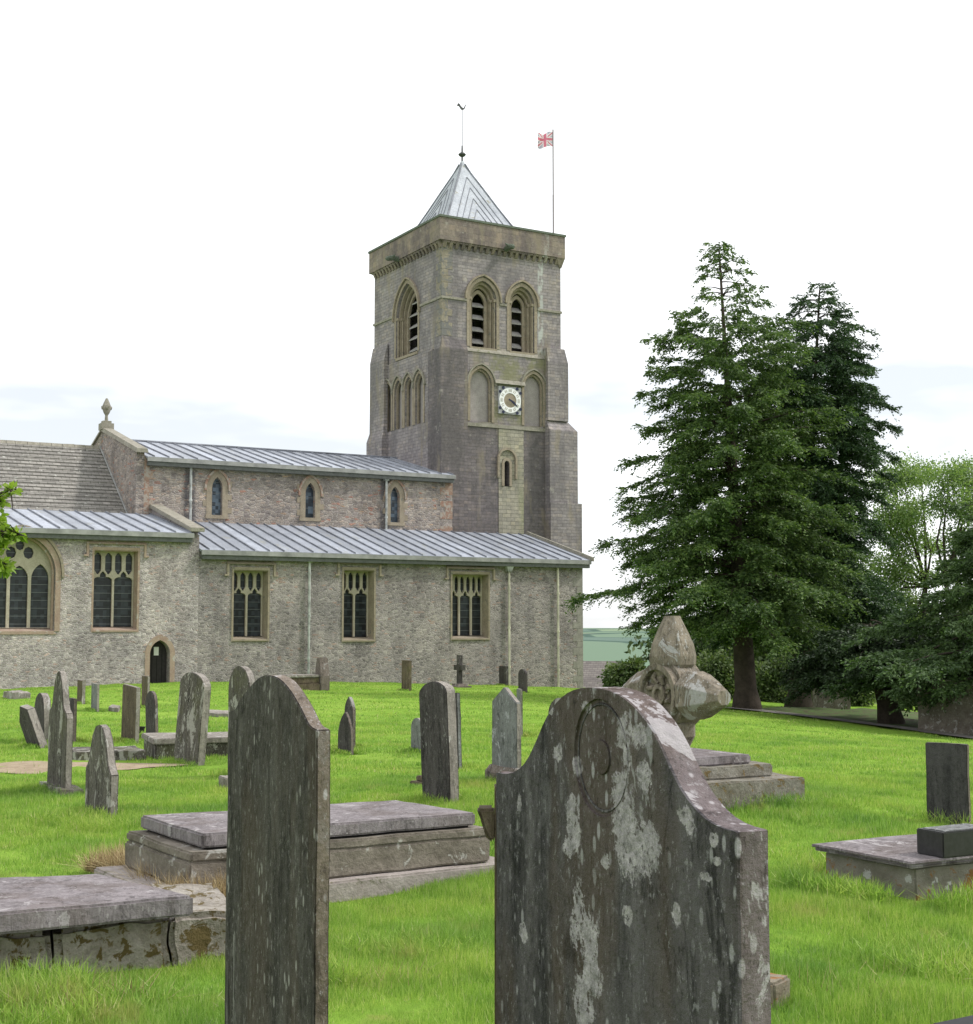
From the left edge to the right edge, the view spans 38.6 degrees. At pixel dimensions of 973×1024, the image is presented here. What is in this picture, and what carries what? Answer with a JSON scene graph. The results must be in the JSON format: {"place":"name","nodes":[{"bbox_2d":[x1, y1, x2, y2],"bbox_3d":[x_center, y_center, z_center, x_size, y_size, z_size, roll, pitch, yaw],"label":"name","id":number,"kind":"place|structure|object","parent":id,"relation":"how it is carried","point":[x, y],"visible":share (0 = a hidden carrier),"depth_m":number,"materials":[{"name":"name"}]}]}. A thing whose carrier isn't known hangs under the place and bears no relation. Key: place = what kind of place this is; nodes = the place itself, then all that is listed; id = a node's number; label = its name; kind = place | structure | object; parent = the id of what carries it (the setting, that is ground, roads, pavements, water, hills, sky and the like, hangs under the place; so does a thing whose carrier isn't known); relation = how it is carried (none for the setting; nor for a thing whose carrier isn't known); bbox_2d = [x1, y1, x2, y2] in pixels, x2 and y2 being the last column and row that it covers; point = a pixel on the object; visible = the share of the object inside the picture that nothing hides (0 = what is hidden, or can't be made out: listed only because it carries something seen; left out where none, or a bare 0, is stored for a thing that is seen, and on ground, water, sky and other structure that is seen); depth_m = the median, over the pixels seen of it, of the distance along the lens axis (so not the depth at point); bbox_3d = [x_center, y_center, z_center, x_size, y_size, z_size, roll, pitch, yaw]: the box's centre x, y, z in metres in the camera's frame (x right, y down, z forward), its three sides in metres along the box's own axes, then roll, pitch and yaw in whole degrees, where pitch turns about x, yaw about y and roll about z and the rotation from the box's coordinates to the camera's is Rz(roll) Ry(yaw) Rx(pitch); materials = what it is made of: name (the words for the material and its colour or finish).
{"place":"outdoors","nodes":[
{"label":"outdoors","id":0,"kind":"place"},
{"bbox_2d":[0,681,972,1023],"bbox_3d":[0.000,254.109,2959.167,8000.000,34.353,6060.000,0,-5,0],"label":"ground","id":1,"kind":"structure","parent":0,"point":[334,714],"depth_m":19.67,"materials":[{"name":"green plant"}]},
{"bbox_2d":[0,480,27,578],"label":"lime tree","id":2,"kind":"object","parent":1,"relation":"on","point":[8,535],"visible":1,"depth_m":16.03,"materials":[{"name":"green plant"}]},
{"bbox_2d":[3,690,30,698],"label":"stone fragment","id":3,"kind":"object","parent":1,"relation":"on","point":[10,694],"visible":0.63,"depth_m":41.66,"materials":[{"name":"grey stone"}]},
{"bbox_2d":[19,704,46,747],"bbox_3d":[-7.060,3.480,21.643,0.136,1.030,0.570,-12,-21,-36],"label":"gravestone","id":4,"kind":"object","parent":1,"relation":"on","point":[31,727],"visible":0.61,"depth_m":21.51,"materials":[{"name":"stone"}]},
{"bbox_2d":[35,693,50,740],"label":"gravestone","id":5,"kind":"object","parent":1,"relation":"on","point":[42,704],"visible":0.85,"depth_m":22.98,"materials":[{"name":"stone"}]},
{"bbox_2d":[39,671,83,796],"bbox_3d":[-4.578,2.526,14.967,0.339,1.609,1.108,3,-5,-30],"label":"tall gravestone","id":6,"kind":"object","parent":1,"relation":"on","point":[60,753],"visible":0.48,"depth_m":14.82,"materials":[{"name":"grey stone"}]},
{"bbox_2d":[70,698,76,741],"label":"gravestone","id":7,"kind":"object","parent":1,"relation":"on","point":[73,703],"visible":0.42,"depth_m":22.88,"materials":[{"name":"stone"}]},
{"bbox_2d":[77,680,85,703],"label":"gravestone","id":8,"kind":"object","parent":1,"relation":"on","point":[81,685],"visible":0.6,"depth_m":37.38,"materials":[{"name":"brown stone"}]},
{"bbox_2d":[0,761,186,773],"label":"bare earth","id":9,"kind":"structure","parent":1,"relation":"on","point":[23,767],"depth_m":18.26,"materials":[{"name":"soil"}]},
{"bbox_2d":[91,683,98,711],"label":"gravestone","id":10,"kind":"object","parent":1,"relation":"on","point":[94,695],"visible":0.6,"depth_m":33.78,"materials":[{"name":"grey stone"}]},
{"bbox_2d":[85,725,118,817],"bbox_3d":[-3.550,2.535,12.795,0.084,1.140,0.860,3,-5,-30],"label":"short gravestone","id":11,"kind":"object","parent":1,"relation":"on","point":[102,783],"visible":0.71,"depth_m":12.67,"materials":[{"name":"grey stone"}]},
{"bbox_2d":[72,746,144,759],"bbox_3d":[-5.414,3.470,19.608,1.147,0.268,0.816,1,-5,-15],"label":"ledger stone","id":12,"kind":"object","parent":1,"relation":"on","point":[120,753],"visible":0.34,"depth_m":19.34,"materials":[{"name":"grey stone"}]},
{"bbox_2d":[0,874,225,978],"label":"ledger tomb","id":13,"kind":"object","parent":1,"relation":"on","point":[104,919],"visible":0.63,"depth_m":6.83,"materials":[{"name":"stone"}]},
{"bbox_2d":[108,705,120,711],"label":"sunken slab","id":14,"kind":"structure","parent":1,"relation":"on","point":[115,708],"depth_m":33.90,"materials":[{"name":"stone"}]},
{"bbox_2d":[121,684,140,742],"bbox_3d":[-5.892,3.492,22.958,0.084,1.234,0.784,3,-3,-30],"label":"gravestone","id":15,"kind":"object","parent":1,"relation":"on","point":[130,720],"visible":0.6,"depth_m":22.83,"materials":[{"name":"brown stone"}]},
{"bbox_2d":[141,675,149,704],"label":"gravestone","id":16,"kind":"object","parent":1,"relation":"on","point":[145,685],"visible":0.5,"depth_m":35.18,"materials":[{"name":"brown stone"}]},
{"bbox_2d":[145,691,157,732],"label":"gravestone","id":17,"kind":"object","parent":1,"relation":"on","point":[151,705],"visible":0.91,"depth_m":24.29,"materials":[{"name":"stone"}]},
{"bbox_2d":[142,732,227,759],"bbox_3d":[-4.328,3.510,20.308,1.417,0.495,1.156,1,-5,-13],"label":"chest tomb","id":18,"kind":"object","parent":1,"relation":"on","point":[158,744],"visible":0.34,"depth_m":19.86,"materials":[{"name":"stone"}]},
{"bbox_2d":[174,672,210,765],"bbox_3d":[-4.049,2.974,19.061,0.117,1.529,0.929,6,-4,-32],"label":"gravestone","id":19,"kind":"object","parent":1,"relation":"on","point":[193,717],"visible":0.91,"depth_m":18.91,"materials":[{"name":"grey stone"}]},
{"bbox_2d":[209,710,227,716],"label":"sunken slab","id":20,"kind":"structure","parent":1,"relation":"on","point":[217,713],"depth_m":31.33,"materials":[{"name":"stone"}]},
{"bbox_2d":[219,776,227,788],"bbox_3d":[-2.829,3.017,15.282,0.180,0.223,0.270,3,-5,-30],"label":"footstone","id":21,"kind":"object","parent":1,"relation":"on","point":[223,780],"visible":0.2,"depth_m":15.21,"materials":[{"name":"stone"}]},
{"bbox_2d":[227,666,254,771],"bbox_3d":[-2.942,2.662,16.669,0.098,1.616,0.711,3,-5,-30],"label":"gravestone","id":22,"kind":"object","parent":1,"relation":"on","point":[242,680],"visible":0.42,"depth_m":16.71,"materials":[{"name":"grey stone"}]},
{"bbox_2d":[225,675,330,1023],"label":"headstone","id":23,"kind":"object","parent":1,"relation":"on","point":[277,898],"visible":1,"depth_m":3.62,"materials":[{"name":"grey stone"}]},
{"bbox_2d":[94,800,493,902],"bbox_3d":[-1.178,2.329,9.223,2.524,0.646,1.273,3,-5,-30],"label":"chest tomb","id":24,"kind":"object","parent":1,"relation":"on","point":[377,848],"visible":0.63,"depth_m":8.93,"materials":[{"name":"stone"}]},
{"bbox_2d":[0,103,593,688],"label":"church","id":25,"kind":"structure","parent":1,"relation":"on","point":[434,531],"depth_m":64.26,"materials":[{"name":"stone"}]},
{"bbox_2d":[0,524,64,634],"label":"window","id":26,"kind":"structure","parent":25,"relation":"in","point":[26,597],"depth_m":53.91,"materials":[{"name":"beige stone"}]},
{"bbox_2d":[84,541,148,631],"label":"window","id":27,"kind":"structure","parent":25,"relation":"in","point":[115,573],"depth_m":55.56,"materials":[{"name":"beige stone"}]},
{"bbox_2d":[150,641,166,682],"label":"door","id":28,"kind":"structure","parent":25,"relation":"in","point":[158,654],"depth_m":56.23,"materials":[{"name":"black wood"}]},
{"bbox_2d":[203,469,231,518],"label":"lancet window","id":29,"kind":"structure","parent":25,"relation":"in","point":[212,488],"depth_m":63.44,"materials":[{"name":"stone"}]},
{"bbox_2d":[224,561,277,641],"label":"window","id":30,"kind":"structure","parent":25,"relation":"in","point":[250,607],"depth_m":58.44,"materials":[{"name":"stone"}]},
{"bbox_2d":[297,475,323,520],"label":"lancet window","id":31,"kind":"structure","parent":25,"relation":"in","point":[305,491],"depth_m":65.74,"materials":[{"name":"stone"}]},
{"bbox_2d":[335,562,383,641],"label":"window","id":32,"kind":"structure","parent":25,"relation":"in","point":[358,583],"depth_m":60.97,"materials":[{"name":"stone"}]},
{"bbox_2d":[383,480,407,525],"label":"lancet window","id":33,"kind":"structure","parent":25,"relation":"in","point":[392,494],"depth_m":68.03,"materials":[{"name":"stone"}]},
{"bbox_2d":[392,277,420,360],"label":"belfry window","id":34,"kind":"structure","parent":25,"relation":"in","point":[403,322],"depth_m":74.99,"materials":[{"name":"stone"}]},
{"bbox_2d":[444,566,496,639],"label":"window","id":35,"kind":"structure","parent":25,"relation":"in","point":[470,591],"depth_m":63.84,"materials":[{"name":"stone"}]},
{"bbox_2d":[464,274,501,350],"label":"belfry window","id":36,"kind":"structure","parent":25,"relation":"in","point":[488,306],"depth_m":72.33,"materials":[{"name":"stone"}]},
{"bbox_2d":[497,448,517,486],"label":"stair slit window","id":37,"kind":"structure","parent":25,"relation":"in","point":[514,454],"depth_m":71.75,"materials":[{"name":"stone"}]},
{"bbox_2d":[505,280,539,354],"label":"belfry window","id":38,"kind":"structure","parent":25,"relation":"in","point":[526,335],"depth_m":73.52,"materials":[{"name":"stone"}]},
{"bbox_2d":[538,129,553,232],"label":"flagpole","id":39,"kind":"object","parent":25,"relation":"on","point":[546,139],"visible":0.97,"depth_m":76.09,"materials":[{"name":"metal"}]},
{"bbox_2d":[283,657,329,690],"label":"gabled monument","id":40,"kind":"object","parent":1,"relation":"on","point":[319,679],"visible":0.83,"depth_m":48.29,"materials":[{"name":"grey stone"}]},
{"bbox_2d":[338,712,353,754],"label":"gravestone","id":41,"kind":"object","parent":1,"relation":"on","point":[345,737],"visible":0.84,"depth_m":20.18,"materials":[{"name":"stone"}]},
{"bbox_2d":[344,697,355,747],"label":"gravestone","id":42,"kind":"object","parent":1,"relation":"on","point":[350,707],"visible":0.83,"depth_m":21.53,"materials":[{"name":"stone"}]},
{"bbox_2d":[402,660,411,690],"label":"gravestone","id":43,"kind":"object","parent":1,"relation":"on","point":[406,674],"visible":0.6,"depth_m":51.01,"materials":[{"name":"brown stone"}]},
{"bbox_2d":[411,718,420,751],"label":"gravestone","id":44,"kind":"object","parent":1,"relation":"on","point":[415,735],"visible":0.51,"depth_m":20.33,"materials":[{"name":"grey stone"}]},
{"bbox_2d":[410,775,421,784],"bbox_3d":[-0.545,2.859,14.353,0.400,0.260,0.334,3,-5,-30],"label":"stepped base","id":45,"kind":"object","parent":1,"relation":"on","point":[418,780],"visible":0.15,"depth_m":14.32,"materials":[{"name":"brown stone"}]},
{"bbox_2d":[419,681,459,803],"bbox_3d":[-0.436,2.268,12.794,0.106,1.402,0.546,3,-10,-30],"label":"leaning gravestone","id":46,"kind":"object","parent":1,"relation":"on","point":[438,728],"visible":0.74,"depth_m":12.71,"materials":[{"name":"stone"}]},
{"bbox_2d":[0,837,911,1019],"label":"dry grass","id":47,"kind":"structure","parent":1,"relation":"on","point":[117,857],"depth_m":8.36,"materials":[{"name":"plant"}]},
{"bbox_2d":[456,692,461,768],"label":"gravestone","id":48,"kind":"object","parent":1,"relation":"on","point":[458,715],"visible":0.36,"depth_m":17.07,"materials":[{"name":"stone"}]},
{"bbox_2d":[452,655,471,687],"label":"stone cross","id":49,"kind":"object","parent":1,"relation":"on","point":[459,667],"visible":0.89,"depth_m":57.23,"materials":[{"name":"stone"}]},
{"bbox_2d":[477,784,496,1023],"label":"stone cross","id":50,"kind":"object","parent":1,"relation":"on","point":[487,815],"visible":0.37,"depth_m":4.19,"materials":[{"name":"grey stone"}]},
{"bbox_2d":[485,688,520,779],"bbox_3d":[0.223,2.480,14.470,0.211,1.286,0.625,3,-5,-30],"label":"gravestone","id":51,"kind":"object","parent":1,"relation":"on","point":[506,729],"visible":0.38,"depth_m":14.43,"materials":[{"name":"grey stone"}]},
{"bbox_2d":[499,666,507,685],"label":"gravestone","id":52,"kind":"object","parent":1,"relation":"on","point":[503,674],"visible":0.6,"depth_m":62.52,"materials":[{"name":"stone"}]},
{"bbox_2d":[517,688,522,736],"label":"gravestone","id":53,"kind":"object","parent":1,"relation":"on","point":[519,694],"visible":0.47,"depth_m":24.80,"materials":[{"name":"grey stone"}]},
{"bbox_2d":[518,669,527,692],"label":"gravestone","id":54,"kind":"object","parent":1,"relation":"on","point":[522,680],"visible":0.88,"depth_m":53.38,"materials":[{"name":"stone"}]},
{"bbox_2d":[549,698,559,711],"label":"gravestone","id":55,"kind":"object","parent":1,"relation":"on","point":[553,703],"visible":0.13,"depth_m":15.26,"materials":[{"name":"grey stone"}]},
{"bbox_2d":[583,661,616,686],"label":"wall","id":56,"kind":"structure","parent":1,"relation":"on","point":[592,671],"depth_m":93.87,"materials":[{"name":"stone"}]},
{"bbox_2d":[597,654,649,686],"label":"shrub","id":57,"kind":"object","parent":1,"relation":"on","point":[620,673],"visible":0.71,"depth_m":55.44,"materials":[{"name":"green plant"}]},
{"bbox_2d":[496,686,770,1023],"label":"headstone","id":58,"kind":"object","parent":1,"relation":"on","point":[632,871],"visible":1,"depth_m":2.40,"materials":[{"name":"grey stone"}]},
{"bbox_2d":[623,616,804,809],"bbox_3d":[1.630,1.813,12.095,1.602,1.812,1.599,3,-5,-30],"label":"cross monument","id":59,"kind":"object","parent":1,"relation":"on","point":[680,686],"visible":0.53,"depth_m":11.77,"materials":[{"name":"stone"}]},
{"bbox_2d":[694,643,734,697],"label":"shrub","id":60,"kind":"object","parent":1,"relation":"on","point":[720,671],"visible":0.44,"depth_m":59.07,"materials":[{"name":"green plant"}]},
{"bbox_2d":[560,241,878,710],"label":"cypress tree","id":61,"kind":"object","parent":1,"relation":"on","point":[719,522],"visible":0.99,"depth_m":46.57,"materials":[{"name":"green plant"}]},
{"bbox_2d":[733,654,790,702],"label":"shrub","id":62,"kind":"object","parent":1,"relation":"on","point":[769,689],"visible":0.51,"depth_m":57.25,"materials":[{"name":"green plant"}]},
{"bbox_2d":[771,971,792,1008],"bbox_3d":[1.236,2.126,6.038,0.151,0.217,0.181,-3,-6,34],"label":"stone block","id":63,"kind":"object","parent":1,"relation":"on","point":[781,984],"visible":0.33,"depth_m":6.00,"materials":[{"name":"beige stone"}]},
{"bbox_2d":[624,603,972,699],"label":"wood","id":64,"kind":"object","parent":1,"relation":"on","point":[761,658],"visible":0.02,"depth_m":86.53,"materials":[{"name":"green plant"}]},
{"bbox_2d":[698,281,912,706],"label":"cypress tree","id":65,"kind":"object","parent":1,"relation":"on","point":[838,355],"visible":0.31,"depth_m":50.16,"materials":[{"name":"green plant"}]},
{"bbox_2d":[812,688,850,708],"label":"stone wall","id":66,"kind":"structure","parent":1,"relation":"on","point":[818,702],"depth_m":51.60,"materials":[{"name":"stone"}]},
{"bbox_2d":[811,691,876,706],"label":"shrub","id":67,"kind":"object","parent":1,"relation":"on","point":[860,701],"visible":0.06,"depth_m":59.24,"materials":[{"name":"green plant"}]},
{"bbox_2d":[813,834,972,900],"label":"chest tomb","id":68,"kind":"object","parent":1,"relation":"on","point":[903,864],"visible":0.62,"depth_m":8.21,"materials":[{"name":"grey stone"}]},
{"bbox_2d":[917,823,972,857],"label":"granite block","id":69,"kind":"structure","parent":68,"relation":"on","point":[948,841],"depth_m":8.16,"materials":[{"name":"grey stone"}]},
{"bbox_2d":[862,446,950,637],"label":"broadleaf tree","id":70,"kind":"object","parent":1,"relation":"on","point":[907,517],"visible":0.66,"depth_m":67.70,"materials":[{"name":"green plant"}]},
{"bbox_2d":[896,691,917,711],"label":"shrub","id":71,"kind":"object","parent":1,"relation":"on","point":[907,708],"visible":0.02,"depth_m":53.34,"materials":[{"name":"green plant"}]},
{"bbox_2d":[912,450,972,622],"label":"broadleaf tree","id":72,"kind":"object","parent":1,"relation":"on","point":[959,477],"visible":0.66,"depth_m":66.06,"materials":[{"name":"green plant"}]},
{"bbox_2d":[916,678,972,734],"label":"boundary wall","id":73,"kind":"structure","parent":1,"relation":"on","point":[956,717],"depth_m":39.86,"materials":[{"name":"stone"}]},
{"bbox_2d":[925,742,970,824],"bbox_3d":[3.716,2.331,11.165,0.356,0.936,0.057,-4,-6,41],"label":"slate headstone","id":74,"kind":"object","parent":1,"relation":"on","point":[947,780],"visible":0.64,"depth_m":11.15,"materials":[{"name":"grey stone"}]},
{"bbox_2d":[933,1015,972,1023],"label":"granite kerb","id":75,"kind":"structure","parent":1,"relation":"on","point":[966,1020],"depth_m":4.64,"materials":[{"name":"grey stone"}]},
{"bbox_2d":[0,0,972,627],"label":"sky","id":76,"kind":"structure","parent":0,"point":[196,196],"materials":[{"name":"white"}]},
{"bbox_2d":[583,628,651,667],"bbox_3d":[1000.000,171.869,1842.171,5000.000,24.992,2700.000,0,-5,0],"label":"hills","id":77,"kind":"structure","parent":0,"point":[605,644],"depth_m":1178.22,"materials":[{"name":"green plant"}]},
{"bbox_2d":[727,707,972,737],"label":"path","id":78,"kind":"structure","parent":0,"point":[908,728],"depth_m":42.42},
{"bbox_2d":[762,707,972,735],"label":"bank","id":79,"kind":"structure","parent":0,"point":[869,715],"depth_m":46.60,"materials":[{"name":"green plant"}]},
{"bbox_2d":[777,619,972,723],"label":"yew tree","id":80,"kind":"object","parent":79,"relation":"on","point":[821,666],"visible":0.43,"depth_m":42.59,"materials":[{"name":"green plant"}]},
{"bbox_2d":[819,496,972,716],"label":"cedar tree","id":81,"kind":"object","parent":79,"relation":"on","point":[955,659],"visible":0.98,"depth_m":39.73,"materials":[{"name":"green plant"}]}
]}

